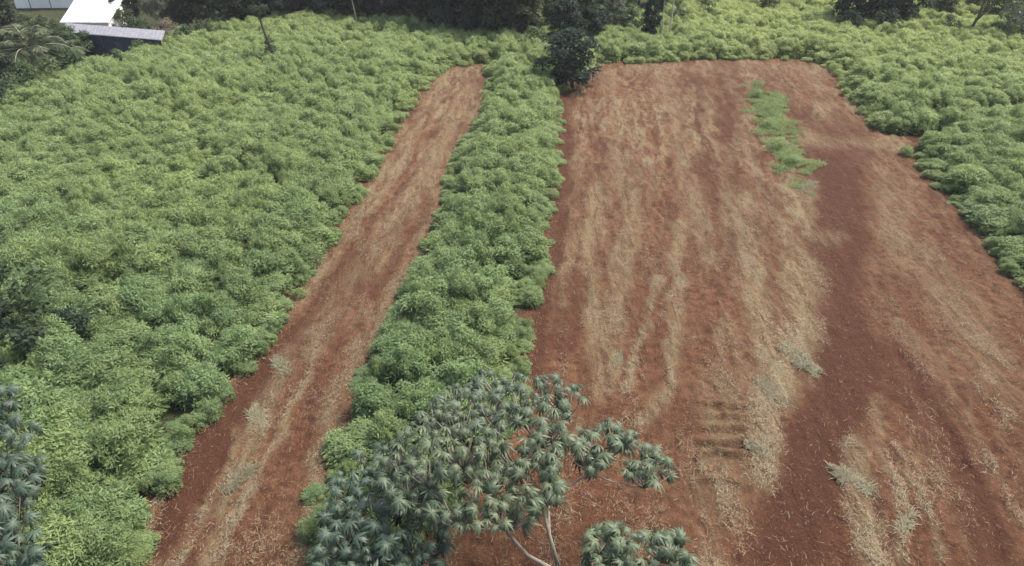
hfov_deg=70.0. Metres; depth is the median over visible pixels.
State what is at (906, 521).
dry grass tuft
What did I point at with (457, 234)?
field shrub
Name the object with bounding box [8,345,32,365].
field shrub
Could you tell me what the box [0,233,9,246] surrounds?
field shrub
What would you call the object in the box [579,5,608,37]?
tree
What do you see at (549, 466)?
umbrella tree
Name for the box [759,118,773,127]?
bush
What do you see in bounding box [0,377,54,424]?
field shrub
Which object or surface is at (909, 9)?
spreading tree
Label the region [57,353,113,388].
field shrub
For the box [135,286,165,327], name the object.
field shrub
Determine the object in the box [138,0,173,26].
broadleaf tree
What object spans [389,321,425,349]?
field shrub
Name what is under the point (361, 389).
field shrub
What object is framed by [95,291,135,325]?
field shrub
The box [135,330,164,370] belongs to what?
field shrub
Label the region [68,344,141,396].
field shrub
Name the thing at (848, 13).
bush
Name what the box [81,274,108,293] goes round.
field shrub
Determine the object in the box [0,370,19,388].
field shrub
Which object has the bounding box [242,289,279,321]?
field shrub
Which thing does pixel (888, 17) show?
bush
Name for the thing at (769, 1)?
bush
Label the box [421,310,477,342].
field shrub
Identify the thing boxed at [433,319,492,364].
field shrub
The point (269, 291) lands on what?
field shrub
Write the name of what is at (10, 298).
field shrub
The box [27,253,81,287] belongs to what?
field shrub
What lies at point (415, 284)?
field shrub
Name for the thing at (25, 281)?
field shrub
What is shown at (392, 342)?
field shrub
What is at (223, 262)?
field shrub
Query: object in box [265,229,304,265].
field shrub
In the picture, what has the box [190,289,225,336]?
field shrub
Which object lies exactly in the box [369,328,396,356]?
field shrub
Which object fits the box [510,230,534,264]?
field shrub
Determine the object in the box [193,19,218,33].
bush
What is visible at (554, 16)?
broadleaf tree
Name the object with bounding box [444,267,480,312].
field shrub
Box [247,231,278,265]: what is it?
field shrub
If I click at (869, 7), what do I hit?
spreading tree
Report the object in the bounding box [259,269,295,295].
field shrub
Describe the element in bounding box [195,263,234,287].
field shrub
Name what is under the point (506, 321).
field shrub
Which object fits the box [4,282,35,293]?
field shrub
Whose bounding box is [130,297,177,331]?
field shrub
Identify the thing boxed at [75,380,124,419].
field shrub
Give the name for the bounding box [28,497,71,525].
field shrub
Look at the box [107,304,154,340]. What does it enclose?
field shrub
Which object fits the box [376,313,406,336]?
field shrub
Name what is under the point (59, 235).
field shrub
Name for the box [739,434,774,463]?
dry grass tuft
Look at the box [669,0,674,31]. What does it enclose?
slender tree
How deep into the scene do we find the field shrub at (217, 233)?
39.16 m
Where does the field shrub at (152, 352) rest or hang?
on the ground
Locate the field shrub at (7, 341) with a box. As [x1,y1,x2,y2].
[0,322,34,359]
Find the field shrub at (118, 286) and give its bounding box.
[100,285,138,310]
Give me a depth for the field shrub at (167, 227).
40.55 m
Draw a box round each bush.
[0,54,24,78]
[0,80,16,102]
[0,252,60,348]
[0,287,50,371]
[1,25,34,62]
[1,58,46,87]
[13,310,63,343]
[16,12,50,29]
[31,55,72,79]
[32,14,61,36]
[50,304,92,347]
[53,50,67,69]
[55,49,93,69]
[56,23,95,55]
[58,30,85,54]
[103,48,123,62]
[111,8,133,27]
[121,15,155,29]
[126,39,143,51]
[151,17,179,36]
[172,23,194,35]
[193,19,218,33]
[518,25,548,43]
[531,27,602,88]
[543,43,579,67]
[587,6,610,30]
[613,6,645,30]
[667,7,692,18]
[699,0,720,15]
[753,89,761,97]
[758,0,783,8]
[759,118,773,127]
[769,136,789,150]
[784,154,802,165]
[836,9,864,28]
[874,8,903,34]
[936,11,961,30]
[968,0,987,5]
[983,20,1005,32]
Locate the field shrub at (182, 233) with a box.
[154,223,192,254]
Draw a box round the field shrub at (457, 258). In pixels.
[434,244,488,276]
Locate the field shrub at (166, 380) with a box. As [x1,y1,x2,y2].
[153,366,200,409]
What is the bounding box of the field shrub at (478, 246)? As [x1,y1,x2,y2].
[466,238,488,266]
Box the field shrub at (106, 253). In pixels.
[70,242,113,282]
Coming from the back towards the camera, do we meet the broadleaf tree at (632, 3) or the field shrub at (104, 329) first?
the broadleaf tree at (632, 3)
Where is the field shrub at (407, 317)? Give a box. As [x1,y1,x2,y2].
[392,314,414,324]
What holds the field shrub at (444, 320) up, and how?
on the ground
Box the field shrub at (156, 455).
[108,435,174,491]
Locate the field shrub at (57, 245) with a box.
[43,233,75,254]
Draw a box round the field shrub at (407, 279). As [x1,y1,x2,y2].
[400,273,421,294]
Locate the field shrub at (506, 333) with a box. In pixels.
[485,324,521,351]
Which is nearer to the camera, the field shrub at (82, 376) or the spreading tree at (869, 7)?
the field shrub at (82, 376)
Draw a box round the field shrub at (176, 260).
[156,252,204,275]
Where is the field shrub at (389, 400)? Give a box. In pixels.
[354,388,404,423]
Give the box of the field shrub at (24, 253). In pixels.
[0,244,31,267]
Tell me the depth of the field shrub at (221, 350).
31.75 m
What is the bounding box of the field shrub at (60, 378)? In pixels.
[15,361,83,411]
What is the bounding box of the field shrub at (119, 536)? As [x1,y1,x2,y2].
[68,522,137,565]
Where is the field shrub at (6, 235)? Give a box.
[0,228,25,243]
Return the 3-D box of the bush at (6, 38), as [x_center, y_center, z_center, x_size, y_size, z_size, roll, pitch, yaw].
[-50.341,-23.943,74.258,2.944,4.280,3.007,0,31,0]
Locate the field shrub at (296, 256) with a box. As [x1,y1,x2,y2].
[280,248,306,274]
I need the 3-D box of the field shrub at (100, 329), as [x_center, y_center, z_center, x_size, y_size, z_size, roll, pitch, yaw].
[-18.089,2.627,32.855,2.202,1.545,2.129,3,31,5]
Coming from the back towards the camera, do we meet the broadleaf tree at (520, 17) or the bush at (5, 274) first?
the broadleaf tree at (520, 17)
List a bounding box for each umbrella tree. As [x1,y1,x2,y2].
[0,383,56,565]
[306,439,457,565]
[371,368,701,565]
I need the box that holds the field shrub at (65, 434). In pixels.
[13,419,114,493]
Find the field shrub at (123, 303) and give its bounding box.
[95,290,137,315]
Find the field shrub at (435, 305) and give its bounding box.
[408,290,447,332]
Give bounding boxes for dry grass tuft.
[216,459,261,495]
[243,401,272,435]
[268,352,293,379]
[609,349,623,370]
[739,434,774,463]
[751,374,792,406]
[778,340,827,377]
[797,179,818,191]
[825,461,882,502]
[887,505,920,534]
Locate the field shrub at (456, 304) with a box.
[446,296,473,312]
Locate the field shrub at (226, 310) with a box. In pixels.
[213,297,252,338]
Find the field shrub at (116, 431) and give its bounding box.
[84,420,150,480]
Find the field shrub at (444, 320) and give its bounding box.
[439,311,476,329]
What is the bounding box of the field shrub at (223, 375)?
[164,363,230,407]
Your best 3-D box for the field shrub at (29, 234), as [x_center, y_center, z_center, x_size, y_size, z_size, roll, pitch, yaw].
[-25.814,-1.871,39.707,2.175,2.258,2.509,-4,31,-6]
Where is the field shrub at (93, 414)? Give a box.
[85,403,117,421]
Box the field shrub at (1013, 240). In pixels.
[992,235,1023,258]
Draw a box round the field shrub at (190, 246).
[180,231,206,259]
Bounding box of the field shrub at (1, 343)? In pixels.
[0,328,25,353]
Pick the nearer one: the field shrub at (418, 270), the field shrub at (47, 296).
the field shrub at (47, 296)
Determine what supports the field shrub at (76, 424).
on the ground
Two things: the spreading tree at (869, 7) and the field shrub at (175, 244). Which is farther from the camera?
the spreading tree at (869, 7)
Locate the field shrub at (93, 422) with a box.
[76,410,141,467]
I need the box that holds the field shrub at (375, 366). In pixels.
[365,355,390,385]
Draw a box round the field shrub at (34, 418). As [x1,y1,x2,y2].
[17,404,54,431]
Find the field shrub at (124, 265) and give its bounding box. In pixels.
[114,253,139,277]
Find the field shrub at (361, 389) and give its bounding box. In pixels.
[349,376,392,419]
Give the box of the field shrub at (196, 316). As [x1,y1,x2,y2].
[175,307,219,340]
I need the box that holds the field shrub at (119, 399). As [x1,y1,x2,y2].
[93,378,170,429]
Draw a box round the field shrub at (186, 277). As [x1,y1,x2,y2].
[168,264,222,293]
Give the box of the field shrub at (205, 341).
[182,334,216,364]
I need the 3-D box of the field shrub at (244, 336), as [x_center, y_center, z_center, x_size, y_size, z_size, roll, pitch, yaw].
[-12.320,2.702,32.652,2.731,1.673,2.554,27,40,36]
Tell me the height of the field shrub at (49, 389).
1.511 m
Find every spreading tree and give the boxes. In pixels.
[832,0,889,19]
[876,0,936,20]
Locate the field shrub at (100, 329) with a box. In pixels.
[86,324,130,352]
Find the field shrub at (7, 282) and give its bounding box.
[0,264,30,287]
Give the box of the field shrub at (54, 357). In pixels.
[26,333,85,387]
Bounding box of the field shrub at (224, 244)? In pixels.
[204,242,230,259]
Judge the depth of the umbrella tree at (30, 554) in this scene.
22.17 m
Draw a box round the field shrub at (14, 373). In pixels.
[0,361,53,412]
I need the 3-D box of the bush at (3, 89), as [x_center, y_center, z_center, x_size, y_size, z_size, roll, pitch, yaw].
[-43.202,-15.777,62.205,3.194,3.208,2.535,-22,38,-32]
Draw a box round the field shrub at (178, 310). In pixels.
[160,292,199,329]
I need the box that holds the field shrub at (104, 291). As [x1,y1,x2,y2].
[66,283,118,312]
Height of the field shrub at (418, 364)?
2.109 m
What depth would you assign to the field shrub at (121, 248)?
38.08 m
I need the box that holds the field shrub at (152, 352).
[131,331,182,379]
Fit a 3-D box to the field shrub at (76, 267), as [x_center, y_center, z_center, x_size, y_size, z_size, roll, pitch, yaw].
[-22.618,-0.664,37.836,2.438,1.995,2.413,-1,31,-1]
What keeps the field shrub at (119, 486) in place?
on the ground
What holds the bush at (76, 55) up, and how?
on the ground
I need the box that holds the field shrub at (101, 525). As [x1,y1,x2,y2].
[51,506,116,563]
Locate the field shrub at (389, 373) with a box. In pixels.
[378,353,401,382]
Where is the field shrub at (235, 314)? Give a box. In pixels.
[206,297,249,334]
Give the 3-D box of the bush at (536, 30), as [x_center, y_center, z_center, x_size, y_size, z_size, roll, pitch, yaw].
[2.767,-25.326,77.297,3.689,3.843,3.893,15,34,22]
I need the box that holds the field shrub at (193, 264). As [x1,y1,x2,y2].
[169,263,211,291]
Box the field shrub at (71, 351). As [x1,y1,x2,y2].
[46,343,86,385]
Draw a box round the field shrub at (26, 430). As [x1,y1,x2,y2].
[14,421,75,477]
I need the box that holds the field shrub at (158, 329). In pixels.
[154,325,169,343]
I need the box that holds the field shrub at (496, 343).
[472,334,508,368]
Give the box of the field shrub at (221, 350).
[204,341,247,376]
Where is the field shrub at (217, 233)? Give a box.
[173,226,226,261]
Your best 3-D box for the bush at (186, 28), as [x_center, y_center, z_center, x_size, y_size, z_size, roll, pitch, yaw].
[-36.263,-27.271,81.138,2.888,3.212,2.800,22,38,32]
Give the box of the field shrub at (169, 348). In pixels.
[151,329,206,383]
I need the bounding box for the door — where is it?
[115,42,122,52]
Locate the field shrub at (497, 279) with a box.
[473,263,518,304]
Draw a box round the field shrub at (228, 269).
[212,260,259,303]
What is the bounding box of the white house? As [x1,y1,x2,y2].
[14,0,73,9]
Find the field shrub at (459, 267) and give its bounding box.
[438,259,466,280]
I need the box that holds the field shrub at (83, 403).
[68,399,96,419]
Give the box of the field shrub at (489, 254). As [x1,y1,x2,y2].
[478,243,522,279]
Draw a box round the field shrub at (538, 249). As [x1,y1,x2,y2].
[508,227,551,264]
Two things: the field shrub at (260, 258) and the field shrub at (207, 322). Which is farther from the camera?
the field shrub at (260, 258)
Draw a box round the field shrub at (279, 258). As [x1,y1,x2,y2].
[264,247,310,285]
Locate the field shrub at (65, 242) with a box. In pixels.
[46,236,89,254]
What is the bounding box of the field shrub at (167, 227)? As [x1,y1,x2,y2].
[144,219,177,233]
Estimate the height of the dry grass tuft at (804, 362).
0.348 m
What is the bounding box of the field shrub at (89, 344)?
[82,338,98,380]
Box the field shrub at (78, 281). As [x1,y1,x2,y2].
[68,266,112,295]
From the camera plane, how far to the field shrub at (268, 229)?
39.95 m
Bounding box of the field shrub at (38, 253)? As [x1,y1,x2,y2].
[31,243,54,260]
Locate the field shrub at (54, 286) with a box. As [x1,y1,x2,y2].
[47,280,72,290]
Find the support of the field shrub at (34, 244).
on the ground
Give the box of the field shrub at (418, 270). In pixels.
[407,261,435,278]
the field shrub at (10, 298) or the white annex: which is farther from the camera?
the white annex
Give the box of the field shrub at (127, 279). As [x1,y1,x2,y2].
[113,267,142,290]
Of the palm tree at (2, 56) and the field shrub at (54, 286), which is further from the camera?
the palm tree at (2, 56)
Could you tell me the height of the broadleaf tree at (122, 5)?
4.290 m
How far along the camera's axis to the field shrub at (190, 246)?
38.20 m
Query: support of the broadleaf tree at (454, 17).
on the ground
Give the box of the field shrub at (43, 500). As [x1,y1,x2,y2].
[3,482,60,526]
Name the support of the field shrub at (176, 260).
on the ground
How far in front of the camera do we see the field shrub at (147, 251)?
37.65 m
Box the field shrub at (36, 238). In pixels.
[13,233,48,250]
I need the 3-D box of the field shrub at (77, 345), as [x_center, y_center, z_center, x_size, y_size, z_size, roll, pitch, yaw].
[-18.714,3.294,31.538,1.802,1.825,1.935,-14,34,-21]
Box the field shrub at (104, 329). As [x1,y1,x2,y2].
[94,325,117,351]
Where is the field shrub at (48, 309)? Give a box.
[36,303,97,340]
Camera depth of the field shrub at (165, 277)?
36.72 m
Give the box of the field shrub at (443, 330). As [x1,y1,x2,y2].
[426,319,481,352]
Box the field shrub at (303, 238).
[289,231,311,255]
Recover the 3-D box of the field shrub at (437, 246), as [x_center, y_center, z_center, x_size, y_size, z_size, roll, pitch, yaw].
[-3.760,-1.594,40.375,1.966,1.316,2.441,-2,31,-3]
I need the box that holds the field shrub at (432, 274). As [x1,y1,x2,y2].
[408,266,438,291]
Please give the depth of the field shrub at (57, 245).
38.27 m
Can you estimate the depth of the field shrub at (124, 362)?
31.09 m
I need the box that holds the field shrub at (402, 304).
[389,282,449,330]
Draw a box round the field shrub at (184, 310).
[159,292,202,326]
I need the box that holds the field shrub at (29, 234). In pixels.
[20,229,49,252]
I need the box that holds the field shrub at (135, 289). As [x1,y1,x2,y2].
[117,271,178,327]
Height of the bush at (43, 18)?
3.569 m
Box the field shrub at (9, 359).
[0,344,24,369]
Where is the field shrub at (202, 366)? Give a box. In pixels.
[190,359,219,397]
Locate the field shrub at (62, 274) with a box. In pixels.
[41,263,80,291]
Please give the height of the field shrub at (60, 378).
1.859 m
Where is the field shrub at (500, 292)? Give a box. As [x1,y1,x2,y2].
[477,283,513,310]
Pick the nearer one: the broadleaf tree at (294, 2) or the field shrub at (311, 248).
the field shrub at (311, 248)
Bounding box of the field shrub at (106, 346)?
[82,332,135,379]
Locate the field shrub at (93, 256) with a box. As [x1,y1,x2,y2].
[66,240,119,291]
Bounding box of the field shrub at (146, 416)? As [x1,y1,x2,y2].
[85,404,165,466]
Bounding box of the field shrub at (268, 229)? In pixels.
[245,223,286,252]
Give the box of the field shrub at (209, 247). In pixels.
[195,237,241,262]
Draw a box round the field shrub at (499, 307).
[463,295,517,337]
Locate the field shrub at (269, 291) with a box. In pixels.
[256,284,282,310]
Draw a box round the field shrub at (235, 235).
[225,228,250,250]
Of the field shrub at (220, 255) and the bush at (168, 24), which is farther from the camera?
the bush at (168, 24)
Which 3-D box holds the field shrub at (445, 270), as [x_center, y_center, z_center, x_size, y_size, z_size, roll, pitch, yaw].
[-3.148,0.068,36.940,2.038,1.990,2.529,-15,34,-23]
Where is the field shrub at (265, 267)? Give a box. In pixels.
[245,257,280,282]
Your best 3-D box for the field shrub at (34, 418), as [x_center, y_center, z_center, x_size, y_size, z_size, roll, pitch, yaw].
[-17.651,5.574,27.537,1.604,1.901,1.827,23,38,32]
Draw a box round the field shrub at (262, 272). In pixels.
[237,262,268,286]
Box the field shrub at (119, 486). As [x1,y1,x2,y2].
[50,474,135,532]
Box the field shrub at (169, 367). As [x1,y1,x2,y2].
[153,356,196,393]
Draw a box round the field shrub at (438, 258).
[431,244,468,268]
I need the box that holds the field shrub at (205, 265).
[172,256,214,275]
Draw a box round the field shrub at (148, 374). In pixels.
[98,366,164,411]
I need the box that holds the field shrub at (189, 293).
[166,288,202,322]
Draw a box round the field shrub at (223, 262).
[208,256,239,279]
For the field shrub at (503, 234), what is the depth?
40.14 m
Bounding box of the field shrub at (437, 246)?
[429,243,452,254]
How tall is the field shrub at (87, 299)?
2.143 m
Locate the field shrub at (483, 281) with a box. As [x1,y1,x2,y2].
[460,272,498,310]
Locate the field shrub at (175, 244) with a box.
[165,238,184,260]
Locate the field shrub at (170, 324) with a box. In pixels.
[160,313,214,337]
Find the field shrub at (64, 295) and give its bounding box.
[50,291,85,308]
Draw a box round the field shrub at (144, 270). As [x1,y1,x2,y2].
[136,259,170,281]
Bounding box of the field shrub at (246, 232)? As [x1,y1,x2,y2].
[222,221,259,253]
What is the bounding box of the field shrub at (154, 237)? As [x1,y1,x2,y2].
[138,228,178,257]
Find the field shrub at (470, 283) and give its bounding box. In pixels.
[455,272,482,304]
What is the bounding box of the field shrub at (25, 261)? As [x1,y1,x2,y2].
[11,257,36,281]
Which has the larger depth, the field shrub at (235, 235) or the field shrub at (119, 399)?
the field shrub at (235, 235)
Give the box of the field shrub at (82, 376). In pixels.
[66,352,128,389]
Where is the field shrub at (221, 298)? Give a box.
[199,288,238,331]
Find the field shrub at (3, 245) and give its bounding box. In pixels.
[0,241,9,249]
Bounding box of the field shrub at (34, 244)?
[0,235,50,270]
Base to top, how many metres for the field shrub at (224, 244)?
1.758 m
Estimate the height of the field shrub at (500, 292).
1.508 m
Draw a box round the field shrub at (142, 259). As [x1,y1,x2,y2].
[133,253,166,283]
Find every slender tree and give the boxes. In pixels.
[640,0,664,35]
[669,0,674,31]
[970,0,997,27]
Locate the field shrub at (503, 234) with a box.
[488,231,536,268]
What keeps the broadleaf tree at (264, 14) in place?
on the ground
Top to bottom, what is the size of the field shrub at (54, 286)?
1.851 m
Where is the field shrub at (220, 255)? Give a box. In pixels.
[207,244,241,267]
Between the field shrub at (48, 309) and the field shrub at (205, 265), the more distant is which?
the field shrub at (205, 265)
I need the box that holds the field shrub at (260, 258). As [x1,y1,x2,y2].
[240,247,279,285]
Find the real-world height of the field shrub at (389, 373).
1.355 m
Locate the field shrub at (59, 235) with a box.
[46,228,70,240]
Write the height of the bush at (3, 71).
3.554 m
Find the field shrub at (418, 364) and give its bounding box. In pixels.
[396,344,430,394]
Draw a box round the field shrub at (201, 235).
[187,225,210,257]
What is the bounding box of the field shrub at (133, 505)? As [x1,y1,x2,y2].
[88,487,152,534]
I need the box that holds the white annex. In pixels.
[60,0,125,26]
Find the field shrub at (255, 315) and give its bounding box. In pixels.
[223,298,285,334]
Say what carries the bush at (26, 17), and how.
on the ground
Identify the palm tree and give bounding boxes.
[0,23,75,76]
[0,49,17,80]
[32,40,88,65]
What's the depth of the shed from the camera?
77.78 m
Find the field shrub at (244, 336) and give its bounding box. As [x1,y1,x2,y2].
[211,323,268,371]
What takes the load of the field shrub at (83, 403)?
on the ground
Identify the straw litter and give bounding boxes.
[130,58,1023,565]
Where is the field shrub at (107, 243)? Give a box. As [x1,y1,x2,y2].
[85,235,122,271]
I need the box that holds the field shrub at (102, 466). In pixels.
[81,431,145,479]
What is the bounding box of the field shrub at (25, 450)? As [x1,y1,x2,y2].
[6,435,61,492]
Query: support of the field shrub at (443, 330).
on the ground
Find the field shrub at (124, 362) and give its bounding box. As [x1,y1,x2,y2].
[94,355,147,385]
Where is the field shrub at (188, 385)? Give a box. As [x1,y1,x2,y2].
[171,360,223,414]
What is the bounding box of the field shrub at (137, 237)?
[113,219,159,254]
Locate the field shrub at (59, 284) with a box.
[50,278,80,297]
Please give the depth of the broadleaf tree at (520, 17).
80.74 m
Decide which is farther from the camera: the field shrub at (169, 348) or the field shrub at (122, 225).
the field shrub at (122, 225)
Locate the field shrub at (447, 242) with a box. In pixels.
[436,236,479,259]
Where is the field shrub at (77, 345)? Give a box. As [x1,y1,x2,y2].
[61,341,89,367]
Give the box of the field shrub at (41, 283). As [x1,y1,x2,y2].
[38,275,80,290]
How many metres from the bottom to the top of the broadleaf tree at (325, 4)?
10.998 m
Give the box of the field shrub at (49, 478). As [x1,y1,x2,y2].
[10,450,74,518]
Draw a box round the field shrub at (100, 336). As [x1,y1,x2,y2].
[90,332,129,350]
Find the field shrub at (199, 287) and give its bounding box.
[171,278,210,317]
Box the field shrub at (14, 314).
[1,309,26,318]
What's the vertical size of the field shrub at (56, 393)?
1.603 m
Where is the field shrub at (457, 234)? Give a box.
[442,223,481,265]
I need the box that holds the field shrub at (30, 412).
[3,403,78,453]
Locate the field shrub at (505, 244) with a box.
[487,236,524,279]
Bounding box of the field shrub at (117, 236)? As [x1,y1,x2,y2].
[106,228,133,262]
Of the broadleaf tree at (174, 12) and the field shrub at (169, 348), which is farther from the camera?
the broadleaf tree at (174, 12)
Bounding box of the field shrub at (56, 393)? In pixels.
[20,387,92,417]
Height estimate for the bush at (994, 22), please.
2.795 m
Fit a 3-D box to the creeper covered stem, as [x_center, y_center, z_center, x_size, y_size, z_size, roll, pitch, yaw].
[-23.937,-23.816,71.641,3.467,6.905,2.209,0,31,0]
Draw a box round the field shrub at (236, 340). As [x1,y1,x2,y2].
[222,333,249,362]
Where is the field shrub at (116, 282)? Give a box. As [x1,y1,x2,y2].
[111,268,142,289]
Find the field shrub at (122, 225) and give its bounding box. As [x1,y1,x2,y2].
[109,217,147,253]
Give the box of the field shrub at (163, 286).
[153,283,179,316]
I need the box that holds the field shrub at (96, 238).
[85,226,117,266]
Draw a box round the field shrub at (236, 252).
[217,246,255,275]
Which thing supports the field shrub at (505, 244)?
on the ground
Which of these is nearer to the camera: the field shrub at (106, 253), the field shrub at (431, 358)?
the field shrub at (431, 358)
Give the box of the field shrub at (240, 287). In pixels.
[219,268,263,310]
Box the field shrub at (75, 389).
[47,380,99,406]
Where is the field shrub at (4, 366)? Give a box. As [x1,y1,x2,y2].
[0,363,18,395]
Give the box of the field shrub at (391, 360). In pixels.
[377,342,422,392]
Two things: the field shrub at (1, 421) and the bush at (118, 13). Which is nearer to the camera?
the field shrub at (1, 421)
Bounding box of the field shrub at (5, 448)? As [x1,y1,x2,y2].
[0,440,16,455]
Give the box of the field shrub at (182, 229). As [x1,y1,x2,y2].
[175,222,193,249]
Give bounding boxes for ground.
[0,0,1023,565]
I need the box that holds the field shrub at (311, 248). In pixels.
[294,243,325,266]
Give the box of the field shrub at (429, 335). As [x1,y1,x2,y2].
[409,329,444,374]
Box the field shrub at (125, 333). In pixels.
[102,317,155,350]
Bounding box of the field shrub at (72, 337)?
[19,320,88,369]
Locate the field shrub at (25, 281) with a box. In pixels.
[0,262,28,284]
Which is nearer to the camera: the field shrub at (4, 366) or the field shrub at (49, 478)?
the field shrub at (49, 478)
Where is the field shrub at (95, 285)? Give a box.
[83,282,114,296]
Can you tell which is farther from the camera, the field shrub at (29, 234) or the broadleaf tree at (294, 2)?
the broadleaf tree at (294, 2)
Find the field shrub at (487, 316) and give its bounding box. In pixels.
[468,307,496,336]
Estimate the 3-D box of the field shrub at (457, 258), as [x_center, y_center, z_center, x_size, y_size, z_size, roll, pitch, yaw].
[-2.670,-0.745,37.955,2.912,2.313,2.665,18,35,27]
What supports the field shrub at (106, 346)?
on the ground
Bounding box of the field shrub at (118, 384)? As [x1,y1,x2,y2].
[104,373,148,409]
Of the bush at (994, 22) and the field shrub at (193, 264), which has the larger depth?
the bush at (994, 22)
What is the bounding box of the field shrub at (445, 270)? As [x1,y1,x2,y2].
[437,265,467,298]
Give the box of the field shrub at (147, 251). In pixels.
[127,240,180,279]
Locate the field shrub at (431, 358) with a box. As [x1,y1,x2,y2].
[413,345,443,377]
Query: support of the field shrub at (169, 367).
on the ground
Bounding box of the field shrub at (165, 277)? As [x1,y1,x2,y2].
[139,270,176,291]
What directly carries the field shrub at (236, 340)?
on the ground
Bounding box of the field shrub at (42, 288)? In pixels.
[28,283,56,304]
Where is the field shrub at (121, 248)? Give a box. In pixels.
[109,237,138,280]
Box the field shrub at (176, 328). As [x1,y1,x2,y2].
[150,321,206,377]
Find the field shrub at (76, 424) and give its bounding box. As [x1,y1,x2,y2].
[61,416,90,448]
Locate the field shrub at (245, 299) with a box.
[226,288,261,310]
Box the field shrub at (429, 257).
[405,253,443,280]
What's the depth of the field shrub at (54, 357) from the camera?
30.25 m
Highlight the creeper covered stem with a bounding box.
[245,3,282,58]
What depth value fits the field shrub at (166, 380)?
29.82 m
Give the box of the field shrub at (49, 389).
[34,384,62,401]
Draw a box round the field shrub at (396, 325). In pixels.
[389,318,416,333]
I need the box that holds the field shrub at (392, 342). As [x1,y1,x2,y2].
[372,329,428,383]
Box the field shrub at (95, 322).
[78,313,114,340]
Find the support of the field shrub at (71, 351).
on the ground
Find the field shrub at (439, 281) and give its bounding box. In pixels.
[418,271,461,299]
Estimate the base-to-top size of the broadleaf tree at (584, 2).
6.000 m
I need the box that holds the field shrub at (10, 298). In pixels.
[3,290,30,309]
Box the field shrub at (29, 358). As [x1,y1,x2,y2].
[19,352,56,384]
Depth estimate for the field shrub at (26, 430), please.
26.34 m
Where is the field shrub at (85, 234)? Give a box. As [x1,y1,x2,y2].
[73,227,95,241]
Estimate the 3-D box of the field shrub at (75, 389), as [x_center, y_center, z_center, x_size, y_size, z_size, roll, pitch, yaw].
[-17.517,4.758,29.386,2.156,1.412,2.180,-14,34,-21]
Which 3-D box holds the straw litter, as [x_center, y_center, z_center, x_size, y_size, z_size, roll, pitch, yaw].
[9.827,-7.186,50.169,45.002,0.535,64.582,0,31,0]
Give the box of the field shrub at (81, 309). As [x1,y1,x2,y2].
[71,301,94,332]
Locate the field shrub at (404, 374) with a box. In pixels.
[388,345,436,388]
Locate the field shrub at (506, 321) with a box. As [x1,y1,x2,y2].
[481,310,517,339]
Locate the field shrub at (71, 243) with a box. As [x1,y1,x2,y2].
[61,236,89,257]
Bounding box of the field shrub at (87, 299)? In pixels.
[71,293,127,335]
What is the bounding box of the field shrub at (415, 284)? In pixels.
[403,280,440,319]
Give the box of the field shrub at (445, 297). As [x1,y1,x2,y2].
[438,291,462,308]
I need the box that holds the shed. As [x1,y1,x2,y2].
[65,23,164,55]
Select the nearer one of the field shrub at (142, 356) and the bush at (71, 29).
the field shrub at (142, 356)
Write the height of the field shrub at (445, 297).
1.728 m
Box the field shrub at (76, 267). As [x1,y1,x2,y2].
[63,254,94,289]
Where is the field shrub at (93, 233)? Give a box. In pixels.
[76,230,102,241]
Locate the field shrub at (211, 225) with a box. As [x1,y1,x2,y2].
[201,223,223,237]
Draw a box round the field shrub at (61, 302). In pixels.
[31,285,80,308]
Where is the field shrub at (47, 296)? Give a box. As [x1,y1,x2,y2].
[23,293,63,310]
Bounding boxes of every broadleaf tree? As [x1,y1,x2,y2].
[0,0,27,48]
[107,0,127,23]
[121,0,142,23]
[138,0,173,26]
[159,0,200,26]
[183,0,231,26]
[206,0,262,23]
[232,0,275,20]
[258,0,306,13]
[286,0,330,11]
[309,0,345,14]
[336,0,381,16]
[361,0,408,16]
[387,0,435,19]
[438,0,483,30]
[476,0,542,33]
[498,1,526,31]
[520,0,556,29]
[544,0,581,20]
[544,0,581,36]
[576,0,615,21]
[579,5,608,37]
[580,0,595,13]
[599,0,627,23]
[607,0,639,14]
[932,0,960,12]
[983,0,1020,14]
[998,0,1023,32]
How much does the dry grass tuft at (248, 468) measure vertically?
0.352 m
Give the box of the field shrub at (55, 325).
[21,313,79,361]
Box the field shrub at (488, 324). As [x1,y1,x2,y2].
[456,300,504,351]
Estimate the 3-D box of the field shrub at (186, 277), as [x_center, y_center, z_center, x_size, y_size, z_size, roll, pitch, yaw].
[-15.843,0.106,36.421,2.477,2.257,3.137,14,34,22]
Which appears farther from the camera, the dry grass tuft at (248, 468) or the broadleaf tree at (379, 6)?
the broadleaf tree at (379, 6)
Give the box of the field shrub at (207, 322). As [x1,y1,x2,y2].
[196,310,233,347]
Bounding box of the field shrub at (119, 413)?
[111,404,152,443]
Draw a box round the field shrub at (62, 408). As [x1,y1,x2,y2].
[30,398,93,434]
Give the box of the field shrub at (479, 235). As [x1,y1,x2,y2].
[463,230,489,264]
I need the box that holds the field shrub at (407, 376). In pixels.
[404,366,431,385]
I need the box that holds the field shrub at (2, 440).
[0,428,37,455]
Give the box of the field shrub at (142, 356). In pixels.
[125,348,164,383]
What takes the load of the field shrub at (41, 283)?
on the ground
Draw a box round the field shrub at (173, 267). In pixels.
[162,257,192,283]
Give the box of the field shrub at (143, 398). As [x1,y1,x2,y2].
[119,387,162,421]
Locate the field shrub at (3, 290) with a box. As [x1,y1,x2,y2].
[0,282,27,299]

